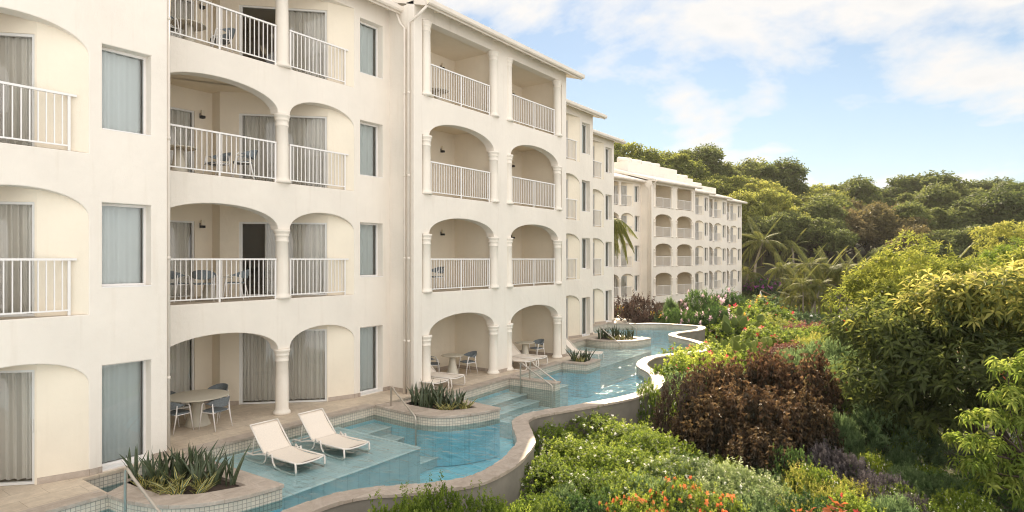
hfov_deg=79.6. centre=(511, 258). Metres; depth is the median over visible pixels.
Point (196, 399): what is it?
pedestal table
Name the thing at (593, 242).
sliding door
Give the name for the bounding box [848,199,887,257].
hillside tree
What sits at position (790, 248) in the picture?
coconut palm
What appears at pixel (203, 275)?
woven chair
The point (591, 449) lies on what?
shrub
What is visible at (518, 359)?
sun lounger
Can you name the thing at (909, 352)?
mango tree
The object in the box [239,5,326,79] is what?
sliding door
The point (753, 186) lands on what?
hillside tree
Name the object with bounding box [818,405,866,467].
shrub
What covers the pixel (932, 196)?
hillside tree
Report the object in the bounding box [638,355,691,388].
shrub
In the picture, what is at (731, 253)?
sliding door
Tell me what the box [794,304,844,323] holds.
shrub
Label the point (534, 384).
divider wall
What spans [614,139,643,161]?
hillside tree
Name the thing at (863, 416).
shrub
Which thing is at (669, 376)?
shrub
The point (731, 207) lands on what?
sliding door
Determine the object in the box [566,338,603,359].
sun lounger
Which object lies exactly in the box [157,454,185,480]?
snake plant
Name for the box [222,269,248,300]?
woven chair
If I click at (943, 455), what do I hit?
ground cover
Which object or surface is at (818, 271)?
areca palm
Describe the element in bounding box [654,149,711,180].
hillside tree
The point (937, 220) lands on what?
hillside tree
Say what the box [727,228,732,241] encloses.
sliding door
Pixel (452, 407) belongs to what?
snake plant
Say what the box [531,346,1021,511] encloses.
ground cover
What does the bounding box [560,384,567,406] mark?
pool ledge
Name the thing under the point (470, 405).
snake plant
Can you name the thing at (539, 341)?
woven chair
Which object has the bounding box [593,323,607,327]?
terrace coping
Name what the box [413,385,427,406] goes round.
snake plant
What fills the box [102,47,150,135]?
window
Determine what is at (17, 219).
sliding door
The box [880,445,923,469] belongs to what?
shrub
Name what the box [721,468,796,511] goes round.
shrub
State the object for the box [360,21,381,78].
window
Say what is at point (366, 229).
window
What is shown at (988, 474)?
lime leaved tree
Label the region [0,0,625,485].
hotel building
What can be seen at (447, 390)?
snake plant
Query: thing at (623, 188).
sliding door
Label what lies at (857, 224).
hillside tree
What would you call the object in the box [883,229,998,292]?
garden tree
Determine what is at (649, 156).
hillside tree
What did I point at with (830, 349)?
shrub
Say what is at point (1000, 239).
hillside tree
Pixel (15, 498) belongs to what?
terrace
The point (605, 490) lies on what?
shrub
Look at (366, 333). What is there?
window
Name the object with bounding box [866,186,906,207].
hillside tree
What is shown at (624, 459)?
shrub
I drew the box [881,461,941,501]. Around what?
shrub
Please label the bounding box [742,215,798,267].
hillside tree
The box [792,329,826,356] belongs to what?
shrub
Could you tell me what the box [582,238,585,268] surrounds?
window
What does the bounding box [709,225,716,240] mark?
sliding door
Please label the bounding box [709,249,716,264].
sliding door
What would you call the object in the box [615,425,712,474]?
shrub
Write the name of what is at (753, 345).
prickly pear
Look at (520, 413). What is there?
pool nosing
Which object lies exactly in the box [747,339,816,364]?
shrub
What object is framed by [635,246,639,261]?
window
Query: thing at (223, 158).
woven chair
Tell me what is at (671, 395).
shrub
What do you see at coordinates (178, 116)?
sliding door
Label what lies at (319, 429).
sun lounger
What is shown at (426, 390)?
snake plant
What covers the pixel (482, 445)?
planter
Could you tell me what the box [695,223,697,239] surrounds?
sliding door
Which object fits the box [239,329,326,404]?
sliding door
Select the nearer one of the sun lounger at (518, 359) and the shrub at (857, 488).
the shrub at (857, 488)
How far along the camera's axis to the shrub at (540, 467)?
12.98 m
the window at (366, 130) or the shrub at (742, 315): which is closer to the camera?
the window at (366, 130)
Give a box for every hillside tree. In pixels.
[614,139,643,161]
[615,146,695,177]
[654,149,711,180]
[675,142,729,175]
[679,173,698,182]
[697,177,736,196]
[708,173,761,193]
[720,161,746,179]
[724,190,783,252]
[732,156,793,190]
[736,178,791,194]
[742,188,794,255]
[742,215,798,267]
[756,156,813,197]
[760,210,811,267]
[780,217,860,262]
[781,205,813,257]
[789,192,855,253]
[798,195,852,262]
[799,191,856,255]
[802,183,866,204]
[826,174,884,205]
[840,206,887,264]
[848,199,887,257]
[852,202,897,255]
[864,244,906,275]
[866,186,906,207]
[867,208,935,248]
[881,169,974,197]
[882,223,943,262]
[892,200,946,227]
[897,180,962,218]
[897,229,977,266]
[918,181,986,198]
[930,218,971,230]
[934,200,998,231]
[936,192,981,206]
[936,223,988,260]
[951,185,1023,229]
[962,176,1016,191]
[964,225,1023,258]
[968,179,1023,210]
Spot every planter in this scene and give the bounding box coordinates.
[106,452,283,511]
[375,396,500,465]
[562,357,600,397]
[586,335,650,349]
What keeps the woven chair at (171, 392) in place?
on the terrace
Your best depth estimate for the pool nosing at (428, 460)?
16.02 m
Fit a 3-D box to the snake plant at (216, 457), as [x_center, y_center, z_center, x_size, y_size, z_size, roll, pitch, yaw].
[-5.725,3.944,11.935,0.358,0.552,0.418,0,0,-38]
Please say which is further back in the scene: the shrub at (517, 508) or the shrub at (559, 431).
the shrub at (559, 431)
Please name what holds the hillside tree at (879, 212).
on the ground at (769, 259)
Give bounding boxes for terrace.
[0,318,630,511]
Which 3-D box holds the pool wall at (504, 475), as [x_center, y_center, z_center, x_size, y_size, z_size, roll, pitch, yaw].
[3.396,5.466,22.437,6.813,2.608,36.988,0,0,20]
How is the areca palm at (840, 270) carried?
on the ground at (769, 259)
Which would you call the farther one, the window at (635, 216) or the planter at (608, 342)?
the window at (635, 216)
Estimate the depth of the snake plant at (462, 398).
17.50 m
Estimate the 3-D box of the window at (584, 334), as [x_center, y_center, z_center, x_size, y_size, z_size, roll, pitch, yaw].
[3.829,3.119,33.242,0.426,2.058,0.900,0,0,36]
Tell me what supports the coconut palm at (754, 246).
on the ground at (769, 259)
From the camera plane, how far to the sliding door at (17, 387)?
11.44 m
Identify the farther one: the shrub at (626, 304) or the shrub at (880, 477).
the shrub at (626, 304)
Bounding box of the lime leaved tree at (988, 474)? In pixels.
[941,348,1023,510]
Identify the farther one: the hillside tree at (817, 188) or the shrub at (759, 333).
the hillside tree at (817, 188)
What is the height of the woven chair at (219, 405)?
0.792 m
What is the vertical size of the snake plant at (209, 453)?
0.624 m
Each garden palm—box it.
[614,218,637,263]
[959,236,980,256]
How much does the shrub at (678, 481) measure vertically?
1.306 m
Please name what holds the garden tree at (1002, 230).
on the ground at (769, 259)
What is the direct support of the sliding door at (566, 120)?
in the hotel building at (362, 202)
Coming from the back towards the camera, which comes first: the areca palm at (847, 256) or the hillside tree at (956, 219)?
the hillside tree at (956, 219)
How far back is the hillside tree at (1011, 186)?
116.18 m
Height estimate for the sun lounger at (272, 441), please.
0.809 m
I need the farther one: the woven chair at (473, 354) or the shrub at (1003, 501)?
the woven chair at (473, 354)
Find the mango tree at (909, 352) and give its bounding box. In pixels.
[817,257,1023,471]
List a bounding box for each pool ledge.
[216,428,419,510]
[352,423,390,436]
[382,434,403,442]
[420,456,436,472]
[477,392,526,407]
[500,400,538,419]
[500,407,548,438]
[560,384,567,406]
[571,348,650,388]
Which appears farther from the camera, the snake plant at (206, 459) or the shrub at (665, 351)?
the shrub at (665, 351)
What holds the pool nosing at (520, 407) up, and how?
on the pool ledge at (517, 411)
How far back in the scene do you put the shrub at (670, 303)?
45.22 m
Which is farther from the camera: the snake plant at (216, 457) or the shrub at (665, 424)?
the shrub at (665, 424)
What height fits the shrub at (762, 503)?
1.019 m
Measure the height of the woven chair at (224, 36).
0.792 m
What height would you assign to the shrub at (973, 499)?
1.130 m
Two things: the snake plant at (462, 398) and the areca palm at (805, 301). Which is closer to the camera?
the snake plant at (462, 398)
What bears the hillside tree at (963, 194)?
on the ground at (769, 259)
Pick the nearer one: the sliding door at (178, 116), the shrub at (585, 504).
the shrub at (585, 504)
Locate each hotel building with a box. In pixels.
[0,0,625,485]
[614,157,747,311]
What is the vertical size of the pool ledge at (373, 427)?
0.840 m
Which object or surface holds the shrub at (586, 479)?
on the ground at (769, 259)
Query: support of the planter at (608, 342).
on the pool floor
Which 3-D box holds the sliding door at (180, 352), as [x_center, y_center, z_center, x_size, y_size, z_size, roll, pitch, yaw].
[-9.558,3.104,16.623,0.252,2.120,1.800,0,0,36]
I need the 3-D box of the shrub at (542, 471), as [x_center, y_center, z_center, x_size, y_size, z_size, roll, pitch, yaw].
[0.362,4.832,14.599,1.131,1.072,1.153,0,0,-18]
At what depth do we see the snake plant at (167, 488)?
10.89 m
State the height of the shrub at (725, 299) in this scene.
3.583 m
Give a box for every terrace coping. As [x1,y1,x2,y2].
[19,490,107,511]
[180,404,373,453]
[444,361,561,395]
[570,338,585,343]
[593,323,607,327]
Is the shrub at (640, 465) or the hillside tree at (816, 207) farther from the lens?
the hillside tree at (816, 207)
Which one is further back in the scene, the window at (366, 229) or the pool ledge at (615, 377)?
the pool ledge at (615, 377)
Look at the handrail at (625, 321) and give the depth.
36.50 m
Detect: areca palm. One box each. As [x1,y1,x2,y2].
[762,251,820,310]
[778,263,840,321]
[783,240,848,320]
[798,247,863,316]
[816,245,883,312]
[834,254,869,310]
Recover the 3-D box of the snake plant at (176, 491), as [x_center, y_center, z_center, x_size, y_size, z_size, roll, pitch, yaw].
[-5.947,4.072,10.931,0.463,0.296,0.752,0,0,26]
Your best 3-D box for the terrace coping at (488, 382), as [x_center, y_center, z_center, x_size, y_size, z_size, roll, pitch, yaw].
[-0.117,4.193,21.820,0.371,0.054,7.314,0,0,33]
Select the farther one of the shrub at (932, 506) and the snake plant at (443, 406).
the snake plant at (443, 406)
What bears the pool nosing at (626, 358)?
on the pool ledge at (615, 377)
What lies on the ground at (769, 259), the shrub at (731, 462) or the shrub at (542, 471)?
the shrub at (731, 462)
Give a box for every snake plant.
[119,446,146,478]
[131,469,159,489]
[138,450,169,484]
[142,446,160,481]
[145,480,177,494]
[146,466,167,490]
[148,476,179,489]
[153,458,168,485]
[153,475,191,494]
[154,476,191,490]
[155,452,173,471]
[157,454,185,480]
[164,446,185,470]
[167,467,187,485]
[171,448,192,477]
[173,444,203,480]
[178,454,205,480]
[188,442,207,478]
[188,471,216,488]
[188,477,218,493]
[190,454,208,487]
[192,440,217,468]
[201,451,229,486]
[203,442,225,477]
[209,446,227,468]
[224,445,249,486]
[407,382,422,404]
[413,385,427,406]
[421,380,433,395]
[423,384,431,402]
[424,392,440,407]
[429,384,442,408]
[431,386,445,404]
[433,387,449,399]
[433,401,448,409]
[435,400,458,409]
[436,389,453,406]
[447,387,463,408]
[454,389,465,405]
[454,398,476,408]
[458,399,468,408]
[570,349,579,360]
[585,348,595,360]
[608,325,614,336]
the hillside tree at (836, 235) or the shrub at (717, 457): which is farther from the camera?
the hillside tree at (836, 235)
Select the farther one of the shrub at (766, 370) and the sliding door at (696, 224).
the sliding door at (696, 224)
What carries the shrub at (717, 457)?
on the ground at (769, 259)
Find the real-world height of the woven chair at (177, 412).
0.792 m
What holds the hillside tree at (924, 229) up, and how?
on the ground at (769, 259)
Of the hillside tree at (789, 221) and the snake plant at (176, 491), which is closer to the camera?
the snake plant at (176, 491)
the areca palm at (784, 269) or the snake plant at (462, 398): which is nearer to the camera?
the snake plant at (462, 398)
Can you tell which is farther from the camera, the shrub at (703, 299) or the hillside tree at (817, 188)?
the hillside tree at (817, 188)
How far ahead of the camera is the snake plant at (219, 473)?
11.44 m
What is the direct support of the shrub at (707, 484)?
on the ground at (769, 259)
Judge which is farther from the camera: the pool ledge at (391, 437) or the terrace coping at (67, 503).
the pool ledge at (391, 437)
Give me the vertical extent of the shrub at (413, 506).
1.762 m
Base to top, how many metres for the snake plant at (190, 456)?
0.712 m
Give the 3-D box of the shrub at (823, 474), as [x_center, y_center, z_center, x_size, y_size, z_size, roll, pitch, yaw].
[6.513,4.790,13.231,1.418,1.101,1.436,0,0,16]
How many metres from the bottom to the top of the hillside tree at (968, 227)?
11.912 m
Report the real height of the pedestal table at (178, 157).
0.740 m
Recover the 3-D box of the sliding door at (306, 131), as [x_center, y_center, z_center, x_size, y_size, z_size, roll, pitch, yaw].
[-6.621,-3.096,17.864,2.420,2.120,0.252,0,0,-10]
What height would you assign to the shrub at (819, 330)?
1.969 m
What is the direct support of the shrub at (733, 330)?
on the ground at (769, 259)
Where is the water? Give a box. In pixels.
[229,328,687,496]
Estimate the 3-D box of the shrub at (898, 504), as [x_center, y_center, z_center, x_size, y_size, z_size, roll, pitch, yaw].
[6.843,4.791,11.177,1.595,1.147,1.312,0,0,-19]
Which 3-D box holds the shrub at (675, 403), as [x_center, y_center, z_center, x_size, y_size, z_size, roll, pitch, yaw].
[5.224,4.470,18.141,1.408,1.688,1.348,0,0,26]
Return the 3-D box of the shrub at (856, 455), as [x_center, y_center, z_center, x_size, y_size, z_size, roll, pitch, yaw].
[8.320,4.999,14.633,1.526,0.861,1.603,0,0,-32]
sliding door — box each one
[0,32,34,145]
[0,201,34,316]
[0,370,34,485]
[170,0,193,37]
[170,107,193,172]
[170,220,193,297]
[170,339,193,410]
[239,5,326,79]
[239,113,326,187]
[239,222,326,295]
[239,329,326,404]
[566,120,567,158]
[566,179,567,218]
[566,239,567,278]
[566,298,567,337]
[593,146,593,176]
[593,194,593,225]
[593,242,593,274]
[593,291,593,323]
[614,186,626,205]
[614,216,626,234]
[614,246,626,266]
[614,276,626,296]
[695,197,697,213]
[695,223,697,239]
[695,248,697,263]
[695,273,697,290]
[709,202,716,217]
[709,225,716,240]
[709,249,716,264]
[709,272,716,287]
[727,206,732,219]
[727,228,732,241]
[727,250,732,263]
[727,271,732,285]
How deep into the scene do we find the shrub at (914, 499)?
11.95 m
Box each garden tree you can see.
[819,246,950,312]
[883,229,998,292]
[902,236,1023,382]
[963,219,1023,260]
[966,246,1023,329]
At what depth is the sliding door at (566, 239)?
32.13 m
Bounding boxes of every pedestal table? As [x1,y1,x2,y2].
[170,144,195,171]
[170,389,228,427]
[171,18,205,41]
[184,276,232,299]
[432,88,448,99]
[441,353,463,374]
[515,341,534,358]
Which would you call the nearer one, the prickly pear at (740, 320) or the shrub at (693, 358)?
the shrub at (693, 358)
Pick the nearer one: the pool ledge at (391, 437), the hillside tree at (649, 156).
the pool ledge at (391, 437)
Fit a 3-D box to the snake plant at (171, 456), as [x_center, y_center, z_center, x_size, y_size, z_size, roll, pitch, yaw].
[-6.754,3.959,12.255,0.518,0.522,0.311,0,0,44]
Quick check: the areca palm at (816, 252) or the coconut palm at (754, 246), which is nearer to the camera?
the areca palm at (816, 252)
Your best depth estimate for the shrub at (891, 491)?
12.52 m
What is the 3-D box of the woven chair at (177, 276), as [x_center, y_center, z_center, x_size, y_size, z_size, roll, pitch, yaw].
[-8.362,0.670,15.216,0.580,0.792,0.616,0,0,24]
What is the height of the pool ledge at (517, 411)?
0.660 m
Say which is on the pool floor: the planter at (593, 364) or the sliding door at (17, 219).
the planter at (593, 364)
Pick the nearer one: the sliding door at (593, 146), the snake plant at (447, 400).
the snake plant at (447, 400)
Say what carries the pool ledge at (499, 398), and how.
on the pool floor
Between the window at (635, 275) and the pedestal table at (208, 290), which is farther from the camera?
the window at (635, 275)
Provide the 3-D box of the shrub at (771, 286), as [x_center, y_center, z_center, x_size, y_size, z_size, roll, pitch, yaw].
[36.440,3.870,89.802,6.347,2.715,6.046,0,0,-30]
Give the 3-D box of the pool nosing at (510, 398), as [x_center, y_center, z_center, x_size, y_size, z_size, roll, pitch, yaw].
[-1.103,4.667,20.163,1.480,0.012,3.680,0,0,36]
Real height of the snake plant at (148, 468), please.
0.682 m
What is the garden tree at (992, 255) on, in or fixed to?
on the ground at (769, 259)
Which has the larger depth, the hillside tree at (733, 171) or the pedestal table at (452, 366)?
the hillside tree at (733, 171)
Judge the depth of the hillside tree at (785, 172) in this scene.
126.89 m
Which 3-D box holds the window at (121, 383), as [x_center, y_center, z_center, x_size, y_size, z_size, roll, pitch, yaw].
[-7.899,3.119,12.477,0.426,2.058,0.900,0,0,36]
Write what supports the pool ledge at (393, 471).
on the pool floor
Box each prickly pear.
[711,336,737,348]
[722,306,764,332]
[733,335,772,356]
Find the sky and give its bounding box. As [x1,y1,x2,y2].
[435,0,1023,191]
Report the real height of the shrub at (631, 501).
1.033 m
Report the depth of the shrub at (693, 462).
12.85 m
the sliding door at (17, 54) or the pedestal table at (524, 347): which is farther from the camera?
the pedestal table at (524, 347)
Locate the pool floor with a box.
[420,344,668,482]
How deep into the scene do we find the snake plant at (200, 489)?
11.04 m
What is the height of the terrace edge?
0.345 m
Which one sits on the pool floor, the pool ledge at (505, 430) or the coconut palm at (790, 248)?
the pool ledge at (505, 430)
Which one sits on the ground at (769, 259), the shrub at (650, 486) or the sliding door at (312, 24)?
the shrub at (650, 486)
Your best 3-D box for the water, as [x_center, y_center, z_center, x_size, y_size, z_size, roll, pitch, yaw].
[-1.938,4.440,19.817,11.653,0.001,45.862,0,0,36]
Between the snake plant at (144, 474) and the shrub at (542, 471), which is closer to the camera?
the snake plant at (144, 474)
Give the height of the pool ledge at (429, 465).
0.240 m
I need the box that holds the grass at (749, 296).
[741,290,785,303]
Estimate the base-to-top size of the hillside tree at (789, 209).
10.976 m
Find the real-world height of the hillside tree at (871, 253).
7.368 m
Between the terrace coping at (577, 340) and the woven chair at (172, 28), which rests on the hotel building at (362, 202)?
the woven chair at (172, 28)
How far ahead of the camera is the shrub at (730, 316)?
39.68 m
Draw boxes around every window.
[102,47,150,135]
[102,203,150,287]
[102,360,149,470]
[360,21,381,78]
[360,122,382,177]
[360,223,382,277]
[360,326,382,395]
[582,124,588,154]
[582,181,586,211]
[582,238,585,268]
[582,298,589,335]
[606,148,611,173]
[606,291,609,321]
[635,186,637,201]
[635,216,637,231]
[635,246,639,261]
[635,275,637,291]
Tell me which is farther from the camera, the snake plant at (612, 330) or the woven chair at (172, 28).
the snake plant at (612, 330)
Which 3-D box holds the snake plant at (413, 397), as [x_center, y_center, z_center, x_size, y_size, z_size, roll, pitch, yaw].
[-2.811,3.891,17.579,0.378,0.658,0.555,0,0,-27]
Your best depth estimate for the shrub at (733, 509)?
11.30 m
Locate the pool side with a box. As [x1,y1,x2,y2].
[345,347,582,428]
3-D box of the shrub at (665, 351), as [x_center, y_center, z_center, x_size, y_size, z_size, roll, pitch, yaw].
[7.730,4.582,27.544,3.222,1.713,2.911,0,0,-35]
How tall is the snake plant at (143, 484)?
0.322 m
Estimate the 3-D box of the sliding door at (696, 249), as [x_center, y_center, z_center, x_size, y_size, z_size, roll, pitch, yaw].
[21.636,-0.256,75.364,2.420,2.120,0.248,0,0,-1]
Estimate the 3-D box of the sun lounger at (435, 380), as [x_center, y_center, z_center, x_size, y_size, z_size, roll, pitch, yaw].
[-3.001,3.726,19.585,1.998,0.906,0.762,0,0,33]
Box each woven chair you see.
[170,15,180,37]
[170,271,192,302]
[170,391,185,419]
[170,402,193,434]
[190,270,217,301]
[198,396,232,431]
[203,152,231,176]
[207,383,230,417]
[210,28,235,52]
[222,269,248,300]
[232,150,257,179]
[431,356,439,371]
[432,267,446,289]
[458,351,477,373]
[528,339,545,359]
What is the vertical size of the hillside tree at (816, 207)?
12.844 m
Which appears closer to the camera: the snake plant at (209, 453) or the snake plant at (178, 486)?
the snake plant at (178, 486)
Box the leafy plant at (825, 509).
[797,496,848,511]
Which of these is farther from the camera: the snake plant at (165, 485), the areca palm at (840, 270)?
the areca palm at (840, 270)
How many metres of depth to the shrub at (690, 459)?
14.22 m
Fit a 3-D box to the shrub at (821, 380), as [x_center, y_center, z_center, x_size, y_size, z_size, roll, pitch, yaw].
[8.315,3.762,17.171,2.348,2.975,2.242,0,0,2]
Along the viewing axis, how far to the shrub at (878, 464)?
14.12 m
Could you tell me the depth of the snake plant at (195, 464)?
11.62 m
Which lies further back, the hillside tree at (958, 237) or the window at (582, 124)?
the hillside tree at (958, 237)
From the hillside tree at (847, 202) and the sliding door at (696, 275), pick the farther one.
the hillside tree at (847, 202)
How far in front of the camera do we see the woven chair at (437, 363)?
21.62 m
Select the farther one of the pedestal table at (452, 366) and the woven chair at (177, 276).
the pedestal table at (452, 366)
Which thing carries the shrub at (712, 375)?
on the ground at (769, 259)
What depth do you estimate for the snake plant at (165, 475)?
11.37 m
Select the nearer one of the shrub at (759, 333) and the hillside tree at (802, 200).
the shrub at (759, 333)
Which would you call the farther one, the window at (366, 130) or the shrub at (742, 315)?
the shrub at (742, 315)
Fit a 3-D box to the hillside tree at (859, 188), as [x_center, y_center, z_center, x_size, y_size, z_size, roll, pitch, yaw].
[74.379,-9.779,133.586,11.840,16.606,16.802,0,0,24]
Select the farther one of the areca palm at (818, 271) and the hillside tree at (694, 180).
the hillside tree at (694, 180)
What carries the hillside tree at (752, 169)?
on the ground at (769, 259)
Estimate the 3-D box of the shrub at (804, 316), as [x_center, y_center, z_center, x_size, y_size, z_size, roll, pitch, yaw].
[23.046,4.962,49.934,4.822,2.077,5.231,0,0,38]
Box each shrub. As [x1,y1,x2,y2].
[367,481,428,511]
[401,470,467,511]
[434,480,506,511]
[480,487,541,511]
[508,489,570,511]
[518,449,590,510]
[532,418,586,477]
[534,431,625,495]
[534,449,546,490]
[536,480,587,511]
[545,490,618,511]
[548,407,632,451]
[556,462,631,511]
[571,440,665,490]
[574,415,673,463]
[583,481,626,511]
[585,465,676,511]
[598,482,673,511]
[614,294,653,322]
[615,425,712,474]
[615,449,716,495]
[616,467,693,511]
[622,289,662,322]
[636,377,667,430]
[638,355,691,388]
[641,500,665,511]
[644,445,727,498]
[648,311,669,322]
[648,468,718,511]
[650,368,716,450]
[656,306,687,323]
[659,342,706,369]
[660,346,730,373]
[662,364,707,409]
[663,292,678,314]
[664,383,681,417]
[665,385,697,429]
[666,388,759,458]
[672,475,745,511]
[673,305,709,342]
[677,451,715,484]
[678,299,703,312]
[679,356,766,418]
[680,289,723,317]
[682,456,774,511]
[684,339,744,368]
[686,481,751,511]
[692,377,818,467]
[696,305,737,338]
[698,449,729,483]
[700,287,748,308]
[700,299,768,320]
[705,307,743,340]
[705,313,783,342]
[710,485,776,511]
[712,346,766,390]
[714,454,744,475]
[715,342,816,420]
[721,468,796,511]
[722,426,807,476]
[727,321,813,357]
[728,309,749,318]
[742,277,783,293]
[742,466,793,499]
[747,297,803,325]
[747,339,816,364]
[749,293,796,313]
[753,312,807,333]
[756,379,850,468]
[765,443,812,496]
[768,343,818,371]
[770,341,853,417]
[772,483,843,511]
[772,491,812,511]
[774,320,828,347]
[777,307,828,326]
[779,460,829,511]
[782,457,850,509]
[788,334,859,373]
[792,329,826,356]
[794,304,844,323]
[795,322,848,341]
[801,434,852,488]
[806,479,860,508]
[814,350,873,377]
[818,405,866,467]
[820,484,884,511]
[821,448,877,488]
[822,473,882,505]
[823,452,890,492]
[824,377,901,450]
[825,395,859,447]
[841,398,947,469]
[851,470,919,502]
[853,446,899,488]
[863,481,923,501]
[863,492,918,511]
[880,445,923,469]
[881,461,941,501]
[885,489,942,511]
[887,407,941,465]
[899,468,990,508]
[910,458,952,483]
[911,494,951,511]
[912,472,983,510]
[930,483,998,511]
[941,467,1023,511]
[943,484,1001,511]
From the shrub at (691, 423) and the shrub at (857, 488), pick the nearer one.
the shrub at (857, 488)
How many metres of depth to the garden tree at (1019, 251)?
20.23 m
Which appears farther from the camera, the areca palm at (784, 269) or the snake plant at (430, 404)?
the areca palm at (784, 269)
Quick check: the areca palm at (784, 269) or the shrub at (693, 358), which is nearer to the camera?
the shrub at (693, 358)
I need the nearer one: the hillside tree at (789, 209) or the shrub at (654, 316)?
the shrub at (654, 316)
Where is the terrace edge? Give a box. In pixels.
[57,320,631,511]
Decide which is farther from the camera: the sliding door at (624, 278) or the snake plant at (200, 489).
the sliding door at (624, 278)
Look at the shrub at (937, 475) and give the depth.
13.01 m
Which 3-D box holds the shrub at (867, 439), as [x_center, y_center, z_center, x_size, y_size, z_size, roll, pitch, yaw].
[9.959,4.271,18.030,2.962,2.092,3.021,0,0,18]
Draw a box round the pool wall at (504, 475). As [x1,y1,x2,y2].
[280,323,710,511]
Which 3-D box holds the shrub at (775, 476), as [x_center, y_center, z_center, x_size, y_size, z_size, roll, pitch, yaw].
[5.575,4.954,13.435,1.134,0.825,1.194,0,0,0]
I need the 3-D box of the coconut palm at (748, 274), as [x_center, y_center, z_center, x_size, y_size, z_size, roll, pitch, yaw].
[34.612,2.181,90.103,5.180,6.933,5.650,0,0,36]
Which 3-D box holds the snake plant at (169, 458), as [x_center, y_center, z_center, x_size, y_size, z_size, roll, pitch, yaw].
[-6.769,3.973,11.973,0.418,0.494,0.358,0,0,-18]
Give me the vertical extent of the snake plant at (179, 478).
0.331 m
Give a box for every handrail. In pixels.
[124,467,160,511]
[390,386,416,445]
[519,362,552,407]
[529,361,556,381]
[600,327,620,349]
[616,315,636,335]
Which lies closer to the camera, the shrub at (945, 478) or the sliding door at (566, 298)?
the shrub at (945, 478)
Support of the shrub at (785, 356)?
on the ground at (769, 259)
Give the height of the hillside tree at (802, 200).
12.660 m
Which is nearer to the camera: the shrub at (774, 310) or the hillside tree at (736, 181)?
the shrub at (774, 310)
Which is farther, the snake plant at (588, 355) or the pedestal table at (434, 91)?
the snake plant at (588, 355)
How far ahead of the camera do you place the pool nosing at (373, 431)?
16.80 m
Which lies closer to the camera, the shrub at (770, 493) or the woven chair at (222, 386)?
the shrub at (770, 493)
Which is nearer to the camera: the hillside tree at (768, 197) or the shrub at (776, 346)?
the shrub at (776, 346)
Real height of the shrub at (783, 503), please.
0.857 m
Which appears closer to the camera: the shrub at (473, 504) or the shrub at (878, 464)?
the shrub at (473, 504)
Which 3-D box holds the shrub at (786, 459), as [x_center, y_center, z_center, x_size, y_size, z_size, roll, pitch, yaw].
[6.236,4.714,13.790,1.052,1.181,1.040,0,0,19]
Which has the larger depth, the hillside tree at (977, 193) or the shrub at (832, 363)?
the hillside tree at (977, 193)
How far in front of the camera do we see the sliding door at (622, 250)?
63.30 m
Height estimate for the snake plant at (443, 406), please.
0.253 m
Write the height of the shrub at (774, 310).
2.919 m
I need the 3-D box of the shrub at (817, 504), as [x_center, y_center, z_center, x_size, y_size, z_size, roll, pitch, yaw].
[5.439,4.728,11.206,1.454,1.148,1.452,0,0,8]
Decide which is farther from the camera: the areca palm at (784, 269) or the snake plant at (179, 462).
the areca palm at (784, 269)
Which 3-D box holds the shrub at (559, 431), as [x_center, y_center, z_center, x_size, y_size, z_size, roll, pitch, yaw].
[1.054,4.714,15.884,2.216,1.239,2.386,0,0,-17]
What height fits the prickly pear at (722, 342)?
0.729 m
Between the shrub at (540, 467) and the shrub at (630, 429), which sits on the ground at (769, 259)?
the shrub at (630, 429)
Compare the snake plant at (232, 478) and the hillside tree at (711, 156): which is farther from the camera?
the hillside tree at (711, 156)
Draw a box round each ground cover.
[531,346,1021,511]
[555,312,1015,511]
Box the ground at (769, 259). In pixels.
[534,243,1023,511]
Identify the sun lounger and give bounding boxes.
[244,418,325,475]
[291,408,369,459]
[419,377,448,394]
[431,365,464,389]
[512,343,547,367]
[512,356,536,370]
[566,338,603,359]
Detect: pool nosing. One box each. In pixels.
[215,427,420,498]
[349,422,390,433]
[420,457,438,464]
[490,391,526,405]
[500,399,539,414]
[500,406,550,423]
[579,347,650,367]
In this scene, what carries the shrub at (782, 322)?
on the ground at (769, 259)
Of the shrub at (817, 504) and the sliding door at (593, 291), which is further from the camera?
the sliding door at (593, 291)
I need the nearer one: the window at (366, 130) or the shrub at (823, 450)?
the shrub at (823, 450)
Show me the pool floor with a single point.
(474, 467)
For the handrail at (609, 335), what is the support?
on the planter at (608, 342)
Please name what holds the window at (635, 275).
in the hotel building at (703, 245)
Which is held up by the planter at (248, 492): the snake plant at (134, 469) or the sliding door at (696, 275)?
the snake plant at (134, 469)
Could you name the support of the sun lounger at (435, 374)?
on the terrace
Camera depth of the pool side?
20.64 m
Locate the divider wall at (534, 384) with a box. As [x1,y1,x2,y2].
[509,376,560,407]
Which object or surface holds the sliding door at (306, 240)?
in the hotel building at (362, 202)
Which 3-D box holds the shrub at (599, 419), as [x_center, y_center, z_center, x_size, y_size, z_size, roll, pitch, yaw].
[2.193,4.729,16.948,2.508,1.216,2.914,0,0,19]
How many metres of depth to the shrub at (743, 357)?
23.12 m
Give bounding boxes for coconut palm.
[738,254,764,291]
[742,214,787,279]
[778,229,807,273]
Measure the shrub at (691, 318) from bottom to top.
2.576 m
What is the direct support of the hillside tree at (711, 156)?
on the ground at (769, 259)
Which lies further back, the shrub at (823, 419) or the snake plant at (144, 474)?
the shrub at (823, 419)
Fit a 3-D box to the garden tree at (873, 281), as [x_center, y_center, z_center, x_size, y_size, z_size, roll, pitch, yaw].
[14.415,2.638,23.082,4.661,6.282,3.856,0,0,-1]

